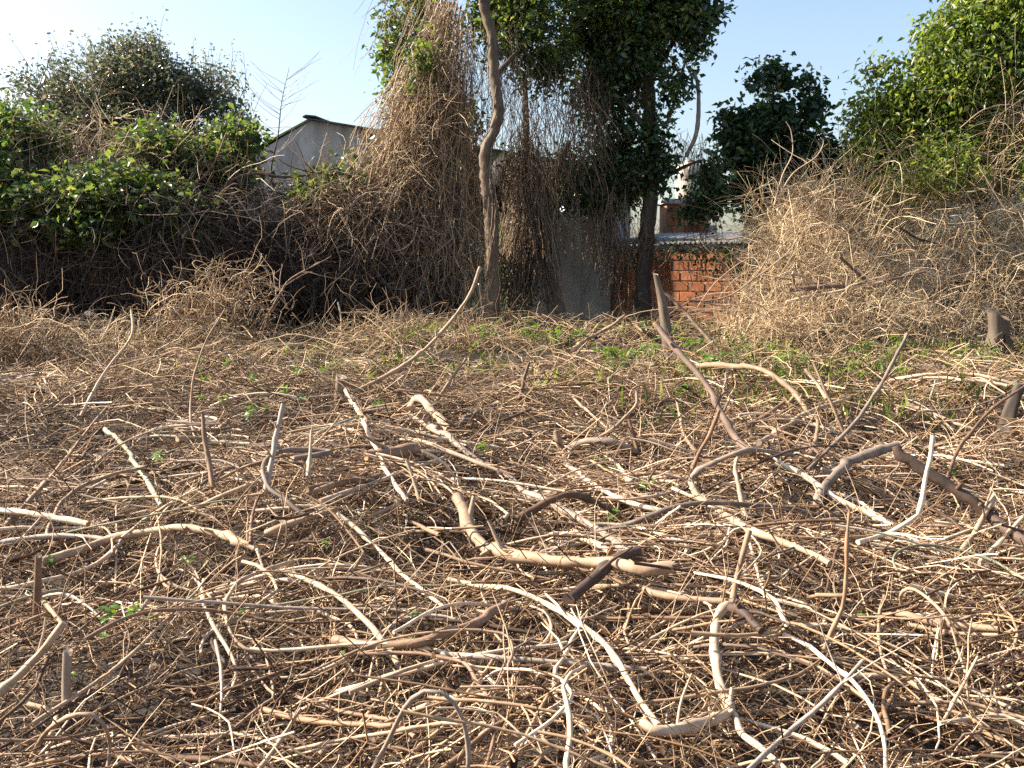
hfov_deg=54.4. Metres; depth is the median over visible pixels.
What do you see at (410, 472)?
cut branch
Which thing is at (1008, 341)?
tree stump
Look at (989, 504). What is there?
cut branch
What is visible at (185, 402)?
cut stick
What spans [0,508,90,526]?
cut stick
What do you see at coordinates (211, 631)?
cut stick
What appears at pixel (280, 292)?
dry seedling
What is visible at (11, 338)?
dry tuft
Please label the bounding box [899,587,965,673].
cut vine
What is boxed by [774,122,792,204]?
vine
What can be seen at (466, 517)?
fallen log
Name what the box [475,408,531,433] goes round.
cut branch
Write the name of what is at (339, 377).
tree stump
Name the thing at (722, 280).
vine
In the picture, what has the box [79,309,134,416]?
cut vine
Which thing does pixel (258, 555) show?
cut branch
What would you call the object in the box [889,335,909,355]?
green sprout
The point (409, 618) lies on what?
cut stick
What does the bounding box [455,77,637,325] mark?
forked tree
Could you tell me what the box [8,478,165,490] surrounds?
cut stick
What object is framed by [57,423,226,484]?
cut stick
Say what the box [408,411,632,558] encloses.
cut branch
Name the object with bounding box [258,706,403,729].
cut branch
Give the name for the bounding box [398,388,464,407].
cut stick
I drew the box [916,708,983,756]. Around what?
cut stick
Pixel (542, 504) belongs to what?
cut branch
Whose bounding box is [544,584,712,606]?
cut stick
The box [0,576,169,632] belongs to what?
cut stick
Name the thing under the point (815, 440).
cut branch
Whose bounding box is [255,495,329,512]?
cut branch
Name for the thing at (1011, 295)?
dry thicket
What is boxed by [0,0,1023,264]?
sky
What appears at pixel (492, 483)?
cut stick
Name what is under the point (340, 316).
dry seedling
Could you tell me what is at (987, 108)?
vine
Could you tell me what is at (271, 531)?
cut branch
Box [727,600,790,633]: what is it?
cut branch
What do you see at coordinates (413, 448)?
branch
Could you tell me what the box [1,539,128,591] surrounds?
cut stick
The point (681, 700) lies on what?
cut vine
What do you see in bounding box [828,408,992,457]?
cut stick
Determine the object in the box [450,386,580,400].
cut stick
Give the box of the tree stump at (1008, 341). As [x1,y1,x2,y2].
[1004,334,1018,364]
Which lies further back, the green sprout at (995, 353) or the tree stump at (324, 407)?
the green sprout at (995, 353)
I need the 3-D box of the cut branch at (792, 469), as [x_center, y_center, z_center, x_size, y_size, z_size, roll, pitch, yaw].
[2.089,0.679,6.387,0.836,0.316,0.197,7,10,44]
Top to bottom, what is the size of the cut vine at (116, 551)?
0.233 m
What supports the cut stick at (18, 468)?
on the ground at (86, 681)
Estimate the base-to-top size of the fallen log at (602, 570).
0.182 m
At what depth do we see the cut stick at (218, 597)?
4.58 m
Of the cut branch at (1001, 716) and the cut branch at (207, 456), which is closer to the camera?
the cut branch at (1001, 716)
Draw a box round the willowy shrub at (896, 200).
[797,136,1020,279]
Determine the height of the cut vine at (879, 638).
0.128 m
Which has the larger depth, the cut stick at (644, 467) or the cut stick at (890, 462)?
the cut stick at (890, 462)
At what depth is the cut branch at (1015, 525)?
5.20 m
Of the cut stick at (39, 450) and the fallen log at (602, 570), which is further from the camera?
the cut stick at (39, 450)
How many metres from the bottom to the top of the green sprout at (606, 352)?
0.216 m
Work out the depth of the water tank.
25.86 m
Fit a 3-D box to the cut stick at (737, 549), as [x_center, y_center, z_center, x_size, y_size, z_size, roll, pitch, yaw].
[1.245,0.871,4.890,1.123,0.108,0.048,5,9,35]
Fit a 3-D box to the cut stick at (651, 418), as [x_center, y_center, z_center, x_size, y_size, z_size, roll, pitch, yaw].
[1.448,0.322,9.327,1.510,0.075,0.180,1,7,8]
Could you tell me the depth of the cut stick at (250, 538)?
5.28 m
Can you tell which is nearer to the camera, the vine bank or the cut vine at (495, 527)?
the cut vine at (495, 527)
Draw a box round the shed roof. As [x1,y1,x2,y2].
[613,232,769,244]
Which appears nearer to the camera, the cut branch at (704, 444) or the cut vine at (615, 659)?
the cut vine at (615, 659)
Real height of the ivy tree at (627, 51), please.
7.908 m
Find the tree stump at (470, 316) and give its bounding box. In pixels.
[468,311,474,338]
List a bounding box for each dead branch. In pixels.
[763,271,795,287]
[780,266,925,291]
[781,273,888,303]
[792,271,814,283]
[839,256,866,282]
[899,226,938,244]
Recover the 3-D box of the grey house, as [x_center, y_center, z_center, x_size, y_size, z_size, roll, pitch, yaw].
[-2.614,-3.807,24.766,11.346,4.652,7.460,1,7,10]
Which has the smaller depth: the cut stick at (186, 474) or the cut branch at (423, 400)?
the cut stick at (186, 474)
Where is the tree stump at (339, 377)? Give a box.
[334,374,346,412]
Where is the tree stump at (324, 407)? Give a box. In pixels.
[321,393,327,412]
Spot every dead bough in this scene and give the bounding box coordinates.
[184,131,258,192]
[221,141,350,191]
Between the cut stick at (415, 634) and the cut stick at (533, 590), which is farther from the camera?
the cut stick at (533, 590)
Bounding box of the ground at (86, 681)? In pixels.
[0,265,1023,767]
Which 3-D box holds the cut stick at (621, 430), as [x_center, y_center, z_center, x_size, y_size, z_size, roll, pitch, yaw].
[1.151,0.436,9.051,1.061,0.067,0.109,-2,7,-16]
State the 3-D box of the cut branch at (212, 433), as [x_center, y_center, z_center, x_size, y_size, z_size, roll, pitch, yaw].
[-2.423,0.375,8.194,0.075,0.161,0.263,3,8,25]
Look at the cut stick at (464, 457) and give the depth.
7.00 m
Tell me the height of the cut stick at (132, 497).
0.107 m
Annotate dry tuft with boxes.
[0,255,189,382]
[10,216,307,362]
[271,270,559,357]
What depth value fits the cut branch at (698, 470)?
6.51 m
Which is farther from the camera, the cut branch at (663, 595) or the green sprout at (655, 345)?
the green sprout at (655, 345)
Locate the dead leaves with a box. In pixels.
[0,345,1023,767]
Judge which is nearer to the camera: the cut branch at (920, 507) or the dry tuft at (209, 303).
the cut branch at (920, 507)
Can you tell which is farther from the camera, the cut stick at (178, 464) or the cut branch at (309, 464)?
the cut stick at (178, 464)
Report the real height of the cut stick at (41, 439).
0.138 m
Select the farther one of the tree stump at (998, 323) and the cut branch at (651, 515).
the tree stump at (998, 323)
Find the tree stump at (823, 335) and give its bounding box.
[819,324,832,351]
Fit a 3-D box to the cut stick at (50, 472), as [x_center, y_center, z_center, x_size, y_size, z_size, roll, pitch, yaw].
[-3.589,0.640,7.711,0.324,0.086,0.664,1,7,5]
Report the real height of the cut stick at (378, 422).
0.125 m
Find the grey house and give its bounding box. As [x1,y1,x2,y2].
[148,115,630,324]
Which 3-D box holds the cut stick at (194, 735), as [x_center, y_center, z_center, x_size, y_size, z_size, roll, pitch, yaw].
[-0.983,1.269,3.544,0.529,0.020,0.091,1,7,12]
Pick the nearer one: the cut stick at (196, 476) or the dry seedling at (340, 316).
the cut stick at (196, 476)
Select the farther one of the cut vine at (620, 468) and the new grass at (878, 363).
the new grass at (878, 363)
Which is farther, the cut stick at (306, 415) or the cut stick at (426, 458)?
the cut stick at (306, 415)
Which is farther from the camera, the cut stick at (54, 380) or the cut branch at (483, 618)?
the cut stick at (54, 380)
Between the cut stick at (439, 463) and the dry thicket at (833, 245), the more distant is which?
the dry thicket at (833, 245)
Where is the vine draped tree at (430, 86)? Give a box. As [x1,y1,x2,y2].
[277,0,628,333]
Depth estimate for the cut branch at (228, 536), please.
5.38 m
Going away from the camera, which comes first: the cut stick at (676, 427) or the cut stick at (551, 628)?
the cut stick at (551, 628)
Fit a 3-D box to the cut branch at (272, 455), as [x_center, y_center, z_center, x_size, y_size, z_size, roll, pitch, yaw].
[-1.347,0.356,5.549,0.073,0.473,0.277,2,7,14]
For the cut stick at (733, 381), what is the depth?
10.16 m
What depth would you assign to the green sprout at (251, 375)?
9.87 m
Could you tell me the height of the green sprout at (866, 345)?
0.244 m
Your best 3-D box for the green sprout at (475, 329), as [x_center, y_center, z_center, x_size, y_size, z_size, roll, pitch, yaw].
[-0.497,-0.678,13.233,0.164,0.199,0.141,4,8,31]
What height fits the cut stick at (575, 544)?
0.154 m
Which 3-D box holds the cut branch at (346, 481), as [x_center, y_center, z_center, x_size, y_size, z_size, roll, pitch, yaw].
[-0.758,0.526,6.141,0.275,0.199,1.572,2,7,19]
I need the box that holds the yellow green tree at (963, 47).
[705,0,1023,289]
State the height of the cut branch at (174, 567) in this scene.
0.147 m
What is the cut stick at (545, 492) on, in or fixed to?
on the ground at (86, 681)
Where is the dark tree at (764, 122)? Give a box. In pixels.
[705,50,856,295]
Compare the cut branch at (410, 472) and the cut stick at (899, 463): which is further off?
the cut stick at (899, 463)
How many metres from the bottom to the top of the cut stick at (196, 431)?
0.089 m
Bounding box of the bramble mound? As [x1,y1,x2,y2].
[54,85,483,341]
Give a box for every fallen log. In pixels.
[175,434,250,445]
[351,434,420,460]
[447,410,479,432]
[452,492,672,575]
[562,545,641,605]
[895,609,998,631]
[907,622,998,638]
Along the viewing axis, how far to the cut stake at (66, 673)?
3.65 m
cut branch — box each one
[0,406,108,533]
[0,503,123,549]
[0,617,66,696]
[42,524,258,565]
[42,549,82,627]
[102,427,166,507]
[170,541,184,570]
[201,414,214,488]
[207,418,230,435]
[241,547,263,591]
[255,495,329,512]
[257,679,308,767]
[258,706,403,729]
[262,403,285,493]
[264,494,352,536]
[300,441,441,497]
[305,455,423,490]
[306,414,339,476]
[318,455,448,503]
[330,597,515,649]
[336,512,443,605]
[343,389,408,501]
[352,266,481,393]
[400,459,421,502]
[406,394,450,429]
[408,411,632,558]
[434,358,466,404]
[440,631,646,671]
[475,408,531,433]
[513,492,619,523]
[518,362,538,400]
[553,430,590,464]
[558,500,896,544]
[565,464,660,510]
[567,437,637,454]
[571,315,624,354]
[578,391,638,450]
[598,419,639,452]
[609,359,656,365]
[625,305,652,335]
[639,601,742,759]
[642,586,734,604]
[665,292,717,349]
[687,409,721,479]
[687,447,794,480]
[688,479,830,565]
[694,361,808,410]
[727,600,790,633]
[730,530,751,599]
[731,709,786,767]
[744,400,785,429]
[747,601,921,767]
[755,396,853,445]
[774,458,894,525]
[792,512,850,654]
[804,363,827,400]
[805,415,819,462]
[806,333,908,471]
[810,439,899,511]
[812,362,852,454]
[855,435,944,544]
[892,445,1023,548]
[894,405,972,429]
[919,646,1011,709]
[938,713,1023,724]
[941,656,978,720]
[946,385,1023,478]
[957,480,997,554]
[977,487,1023,564]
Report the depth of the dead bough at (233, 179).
16.68 m
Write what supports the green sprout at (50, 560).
on the ground at (86, 681)
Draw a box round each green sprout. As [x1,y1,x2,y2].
[45,554,56,568]
[96,604,121,628]
[99,631,109,643]
[126,603,143,622]
[152,450,166,467]
[179,554,193,568]
[217,395,227,408]
[244,407,256,422]
[247,373,257,387]
[278,384,291,398]
[291,364,303,382]
[371,399,384,412]
[470,326,481,333]
[477,328,488,341]
[477,442,490,458]
[545,329,561,346]
[574,329,587,346]
[591,344,602,358]
[602,346,613,360]
[605,347,618,358]
[605,508,619,521]
[627,349,635,357]
[638,478,655,495]
[641,348,654,361]
[649,343,661,354]
[674,384,688,401]
[678,338,694,353]
[690,338,703,351]
[707,355,717,361]
[777,353,789,364]
[787,349,798,364]
[797,354,810,370]
[846,360,856,370]
[858,341,875,355]
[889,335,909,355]
[947,466,961,480]
[984,348,1001,360]
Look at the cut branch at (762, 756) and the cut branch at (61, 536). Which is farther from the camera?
the cut branch at (61, 536)
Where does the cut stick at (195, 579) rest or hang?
on the ground at (86, 681)
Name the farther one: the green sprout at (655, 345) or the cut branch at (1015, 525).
the green sprout at (655, 345)
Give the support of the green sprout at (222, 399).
on the ground at (86, 681)
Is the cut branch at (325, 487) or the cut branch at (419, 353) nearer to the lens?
the cut branch at (325, 487)
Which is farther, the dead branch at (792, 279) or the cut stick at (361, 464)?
the dead branch at (792, 279)
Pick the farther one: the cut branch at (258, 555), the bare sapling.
the bare sapling
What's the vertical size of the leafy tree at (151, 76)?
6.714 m
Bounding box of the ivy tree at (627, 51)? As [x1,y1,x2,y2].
[546,0,744,325]
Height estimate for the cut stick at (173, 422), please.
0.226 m
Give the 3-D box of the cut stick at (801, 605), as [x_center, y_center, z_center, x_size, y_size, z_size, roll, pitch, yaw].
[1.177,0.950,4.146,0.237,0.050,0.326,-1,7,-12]
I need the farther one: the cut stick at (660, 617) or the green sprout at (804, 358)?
the green sprout at (804, 358)
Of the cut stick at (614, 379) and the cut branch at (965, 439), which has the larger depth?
the cut stick at (614, 379)
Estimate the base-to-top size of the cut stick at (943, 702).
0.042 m
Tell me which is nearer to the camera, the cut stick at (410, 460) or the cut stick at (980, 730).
the cut stick at (980, 730)
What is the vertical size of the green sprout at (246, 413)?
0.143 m
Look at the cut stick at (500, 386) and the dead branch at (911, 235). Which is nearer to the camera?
the cut stick at (500, 386)
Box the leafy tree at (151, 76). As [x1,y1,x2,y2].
[0,6,259,174]
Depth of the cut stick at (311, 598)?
4.39 m
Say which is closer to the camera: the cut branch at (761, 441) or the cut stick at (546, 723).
the cut stick at (546, 723)
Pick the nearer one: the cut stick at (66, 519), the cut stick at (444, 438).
the cut stick at (66, 519)
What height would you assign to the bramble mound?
5.742 m
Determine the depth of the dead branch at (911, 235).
15.03 m
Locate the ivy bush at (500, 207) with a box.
[358,113,543,310]
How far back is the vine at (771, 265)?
14.69 m
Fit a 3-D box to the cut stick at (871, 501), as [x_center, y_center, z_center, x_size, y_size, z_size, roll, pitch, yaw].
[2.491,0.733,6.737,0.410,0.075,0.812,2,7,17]
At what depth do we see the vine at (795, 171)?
15.13 m
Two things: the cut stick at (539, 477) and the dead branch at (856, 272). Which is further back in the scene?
the dead branch at (856, 272)
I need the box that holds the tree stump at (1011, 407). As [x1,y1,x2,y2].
[994,380,1023,442]
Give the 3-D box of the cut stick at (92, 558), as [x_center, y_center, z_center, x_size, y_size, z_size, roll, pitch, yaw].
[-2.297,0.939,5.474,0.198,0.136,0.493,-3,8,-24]
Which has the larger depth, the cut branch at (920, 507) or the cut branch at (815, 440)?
the cut branch at (815, 440)
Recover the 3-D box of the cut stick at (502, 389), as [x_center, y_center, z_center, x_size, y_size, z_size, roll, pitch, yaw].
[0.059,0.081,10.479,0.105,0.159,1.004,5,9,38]
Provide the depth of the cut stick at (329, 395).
9.71 m
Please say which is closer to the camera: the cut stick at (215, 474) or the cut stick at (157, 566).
the cut stick at (157, 566)
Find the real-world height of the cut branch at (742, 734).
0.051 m
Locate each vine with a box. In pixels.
[28,712,111,766]
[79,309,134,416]
[114,505,117,591]
[138,512,168,611]
[183,557,237,705]
[189,308,225,427]
[222,560,292,653]
[252,652,274,723]
[288,571,400,666]
[371,689,470,767]
[440,515,512,532]
[447,577,661,733]
[572,391,628,444]
[596,449,632,482]
[676,402,697,451]
[676,673,692,763]
[687,235,791,301]
[697,253,757,306]
[703,282,777,319]
[733,452,755,521]
[737,237,798,281]
[749,542,798,615]
[772,137,823,210]
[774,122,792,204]
[782,632,887,767]
[851,594,891,682]
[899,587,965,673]
[960,104,1023,127]
[979,166,1023,236]
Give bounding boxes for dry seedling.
[256,235,350,339]
[337,302,341,340]
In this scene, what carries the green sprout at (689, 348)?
on the ground at (86, 681)
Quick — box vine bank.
[0,65,265,342]
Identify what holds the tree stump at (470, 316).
on the ground at (86, 681)
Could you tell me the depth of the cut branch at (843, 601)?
3.78 m
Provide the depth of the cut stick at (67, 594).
4.36 m
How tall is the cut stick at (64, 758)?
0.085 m
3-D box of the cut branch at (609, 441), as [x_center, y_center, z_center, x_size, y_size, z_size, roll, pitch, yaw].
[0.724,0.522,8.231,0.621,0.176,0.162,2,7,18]
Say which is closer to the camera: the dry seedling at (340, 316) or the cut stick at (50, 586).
the cut stick at (50, 586)
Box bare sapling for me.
[242,50,320,191]
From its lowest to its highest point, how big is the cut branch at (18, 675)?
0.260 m
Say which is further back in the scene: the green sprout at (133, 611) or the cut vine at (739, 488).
the cut vine at (739, 488)
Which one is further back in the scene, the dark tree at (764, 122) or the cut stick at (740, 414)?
the dark tree at (764, 122)
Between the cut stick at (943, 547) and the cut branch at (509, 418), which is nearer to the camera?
the cut stick at (943, 547)
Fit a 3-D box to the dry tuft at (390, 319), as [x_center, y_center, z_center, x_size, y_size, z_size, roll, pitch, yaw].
[-1.432,-0.592,14.624,4.277,2.287,3.099,0,7,0]
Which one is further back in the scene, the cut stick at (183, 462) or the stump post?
the stump post
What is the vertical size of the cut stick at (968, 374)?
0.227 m
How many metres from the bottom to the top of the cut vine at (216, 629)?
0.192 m
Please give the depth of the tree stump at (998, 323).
13.51 m
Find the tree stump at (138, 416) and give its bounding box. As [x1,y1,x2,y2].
[136,408,142,430]
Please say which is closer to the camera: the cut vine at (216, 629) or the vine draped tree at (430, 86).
the cut vine at (216, 629)
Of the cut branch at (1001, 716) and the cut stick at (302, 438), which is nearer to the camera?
the cut branch at (1001, 716)
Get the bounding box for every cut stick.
[0,372,35,381]
[0,383,108,417]
[0,430,89,449]
[0,459,72,510]
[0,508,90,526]
[0,538,218,601]
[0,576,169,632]
[0,588,73,607]
[0,673,189,748]
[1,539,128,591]
[4,457,74,480]
[5,448,75,455]
[6,378,50,417]
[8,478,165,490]
[17,752,154,767]
[19,374,94,387]
[22,498,238,545]
[26,592,100,617]
[32,578,204,724]
[42,584,131,607]
[45,466,146,545]
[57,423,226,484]
[74,536,110,573]
[83,607,336,726]
[86,489,219,522]
[91,524,114,553]
[99,439,255,484]
[102,745,324,767]
[114,587,265,615]
[116,462,185,488]
[136,415,217,443]
[143,461,238,485]
[143,595,502,630]
[147,394,234,404]
[149,434,243,438]
[155,532,219,595]
[159,409,275,433]
[164,732,300,752]
[168,472,316,479]
[174,568,214,605]
[176,405,241,409]
[176,464,352,485]
[177,459,280,500]
[178,641,274,767]
[199,460,303,486]
[199,610,358,679]
[203,567,240,607]
[214,453,359,482]
[224,443,285,449]
[233,584,464,610]
[244,708,323,767]
[248,489,262,543]
[249,642,522,703]
[251,407,323,444]
[259,429,364,439]
[260,430,372,441]
[260,441,332,513]
[269,409,388,435]
[279,393,372,401]
[289,721,486,752]
[295,694,416,738]
[303,372,386,381]
[307,628,513,708]
[313,423,498,449]
[314,459,478,478]
[317,416,375,434]
[317,457,368,471]
[319,576,475,617]
[325,460,418,468]
[333,641,567,693]
[335,416,407,431]
[343,445,496,478]
[344,474,516,487]
[348,660,486,693]
[358,651,496,764]
[362,614,460,650]
[371,461,486,477]
[384,437,497,471]
[392,602,605,634]
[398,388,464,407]
[399,394,502,412]
[419,478,564,491]
[441,486,551,505]
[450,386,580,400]
[469,485,588,491]
[472,667,573,746]
[477,386,543,391]
[477,605,552,676]
[478,588,593,600]
[481,592,494,661]
[484,388,532,393]
[488,488,588,496]
[506,469,670,492]
[509,526,672,537]
[517,511,579,523]
[526,511,551,527]
[540,532,710,551]
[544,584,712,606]
[547,470,643,475]
[551,504,624,536]
[563,483,642,535]
[563,614,800,619]
[565,378,661,384]
[567,425,651,441]
[571,528,612,554]
[575,436,611,456]
[582,428,670,434]
[586,416,736,421]
[594,522,689,566]
[595,436,679,500]
[599,493,694,512]
[602,479,679,499]
[606,458,671,481]
[606,521,762,658]
[618,513,803,533]
[618,530,845,578]
[625,413,706,439]
[632,389,676,413]
[661,534,882,592]
[679,445,885,502]
[689,381,763,386]
[690,360,756,375]
[693,643,839,681]
[694,418,812,443]
[696,436,770,446]
[738,412,871,444]
[742,557,841,577]
[752,596,827,627]
[767,441,819,477]
[795,385,889,390]
[802,418,837,434]
[807,491,877,523]
[813,462,900,516]
[820,431,895,439]
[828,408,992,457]
[850,474,911,508]
[868,524,969,529]
[879,455,901,464]
[888,372,1014,385]
[890,694,1023,718]
[892,544,1023,602]
[901,370,1023,383]
[904,656,998,687]
[912,432,981,450]
[912,521,1023,563]
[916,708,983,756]
[918,379,1019,411]
[919,513,1022,547]
[923,376,1007,387]
[956,382,1006,396]
[988,369,1023,375]
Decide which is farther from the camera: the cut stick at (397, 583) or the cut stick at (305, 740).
the cut stick at (397, 583)
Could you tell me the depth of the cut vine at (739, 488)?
6.30 m
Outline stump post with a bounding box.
[653,272,673,362]
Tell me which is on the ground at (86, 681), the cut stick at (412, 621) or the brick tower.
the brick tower
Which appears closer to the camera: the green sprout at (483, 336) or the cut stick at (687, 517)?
the cut stick at (687, 517)
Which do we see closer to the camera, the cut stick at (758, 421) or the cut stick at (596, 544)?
the cut stick at (596, 544)
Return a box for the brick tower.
[658,199,715,244]
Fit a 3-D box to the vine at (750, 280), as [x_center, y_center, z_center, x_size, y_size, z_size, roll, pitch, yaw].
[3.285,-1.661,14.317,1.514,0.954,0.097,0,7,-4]
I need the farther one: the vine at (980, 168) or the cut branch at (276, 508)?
the vine at (980, 168)
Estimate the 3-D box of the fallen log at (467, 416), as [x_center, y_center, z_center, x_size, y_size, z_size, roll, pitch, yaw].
[-0.456,0.339,9.076,0.103,0.104,0.830,2,7,15]
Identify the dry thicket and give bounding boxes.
[598,243,1022,356]
[653,126,977,351]
[791,57,1023,343]
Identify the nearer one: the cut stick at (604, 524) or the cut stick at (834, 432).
the cut stick at (604, 524)
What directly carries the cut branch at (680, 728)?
on the ground at (86, 681)
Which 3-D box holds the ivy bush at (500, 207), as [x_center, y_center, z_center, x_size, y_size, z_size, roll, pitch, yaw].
[-1.173,-3.509,20.075,3.920,4.106,2.178,0,7,0]
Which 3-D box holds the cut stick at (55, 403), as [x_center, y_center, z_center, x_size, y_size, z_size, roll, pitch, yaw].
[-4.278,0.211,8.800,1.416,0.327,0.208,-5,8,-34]
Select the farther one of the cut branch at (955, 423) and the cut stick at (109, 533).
the cut branch at (955, 423)
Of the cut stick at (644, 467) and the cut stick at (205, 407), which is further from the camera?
the cut stick at (205, 407)
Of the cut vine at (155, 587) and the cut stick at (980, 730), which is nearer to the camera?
the cut stick at (980, 730)
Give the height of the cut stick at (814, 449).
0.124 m
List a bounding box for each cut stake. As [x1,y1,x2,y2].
[32,553,41,615]
[61,648,72,710]
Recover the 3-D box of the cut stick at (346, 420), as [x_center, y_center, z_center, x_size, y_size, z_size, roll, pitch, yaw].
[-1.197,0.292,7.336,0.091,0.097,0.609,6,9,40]
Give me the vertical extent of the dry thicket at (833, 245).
5.169 m
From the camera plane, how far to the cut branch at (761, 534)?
5.04 m
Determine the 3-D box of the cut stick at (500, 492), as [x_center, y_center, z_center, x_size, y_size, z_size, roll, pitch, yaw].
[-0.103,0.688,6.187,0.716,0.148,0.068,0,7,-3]
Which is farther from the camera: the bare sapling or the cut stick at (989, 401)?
the bare sapling
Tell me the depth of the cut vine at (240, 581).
4.37 m
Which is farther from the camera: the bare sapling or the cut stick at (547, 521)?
the bare sapling
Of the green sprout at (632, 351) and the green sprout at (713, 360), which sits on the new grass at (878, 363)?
the green sprout at (713, 360)
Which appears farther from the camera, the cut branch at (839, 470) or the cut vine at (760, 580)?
the cut branch at (839, 470)
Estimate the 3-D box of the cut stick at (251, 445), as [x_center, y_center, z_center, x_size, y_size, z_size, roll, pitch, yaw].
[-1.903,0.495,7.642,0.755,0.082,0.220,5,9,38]
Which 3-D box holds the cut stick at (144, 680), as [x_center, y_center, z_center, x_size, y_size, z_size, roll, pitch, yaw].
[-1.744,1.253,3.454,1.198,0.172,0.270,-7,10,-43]
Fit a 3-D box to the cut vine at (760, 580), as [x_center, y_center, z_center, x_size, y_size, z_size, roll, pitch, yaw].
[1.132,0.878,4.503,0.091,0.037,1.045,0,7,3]
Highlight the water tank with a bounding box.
[675,160,699,198]
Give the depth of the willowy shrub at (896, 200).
17.73 m
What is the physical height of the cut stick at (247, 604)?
0.218 m
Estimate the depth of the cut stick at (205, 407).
8.98 m
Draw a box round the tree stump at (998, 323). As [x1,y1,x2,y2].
[980,306,1010,363]
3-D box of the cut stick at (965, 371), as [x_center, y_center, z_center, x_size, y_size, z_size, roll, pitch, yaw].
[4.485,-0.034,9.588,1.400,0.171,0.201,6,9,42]
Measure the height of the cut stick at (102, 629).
0.353 m
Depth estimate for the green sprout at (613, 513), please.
6.10 m
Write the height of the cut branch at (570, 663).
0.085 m
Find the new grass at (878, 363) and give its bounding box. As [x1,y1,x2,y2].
[52,310,1023,428]
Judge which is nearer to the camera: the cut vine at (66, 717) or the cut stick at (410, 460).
the cut vine at (66, 717)
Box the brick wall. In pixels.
[611,244,761,326]
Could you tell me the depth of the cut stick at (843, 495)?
6.44 m
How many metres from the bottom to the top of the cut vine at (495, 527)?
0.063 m
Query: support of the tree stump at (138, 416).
on the ground at (86, 681)
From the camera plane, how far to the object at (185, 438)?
8.01 m
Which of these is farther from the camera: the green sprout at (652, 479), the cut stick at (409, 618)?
the green sprout at (652, 479)
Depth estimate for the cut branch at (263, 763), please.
3.25 m
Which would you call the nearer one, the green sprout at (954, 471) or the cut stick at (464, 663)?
the cut stick at (464, 663)
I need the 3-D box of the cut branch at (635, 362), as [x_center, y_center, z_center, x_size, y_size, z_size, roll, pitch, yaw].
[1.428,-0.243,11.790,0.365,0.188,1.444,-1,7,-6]
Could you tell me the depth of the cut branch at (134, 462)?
6.98 m
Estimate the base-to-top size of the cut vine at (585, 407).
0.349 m
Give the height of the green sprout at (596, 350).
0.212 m
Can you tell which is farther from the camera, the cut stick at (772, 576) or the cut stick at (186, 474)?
the cut stick at (186, 474)
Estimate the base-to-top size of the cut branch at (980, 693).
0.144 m

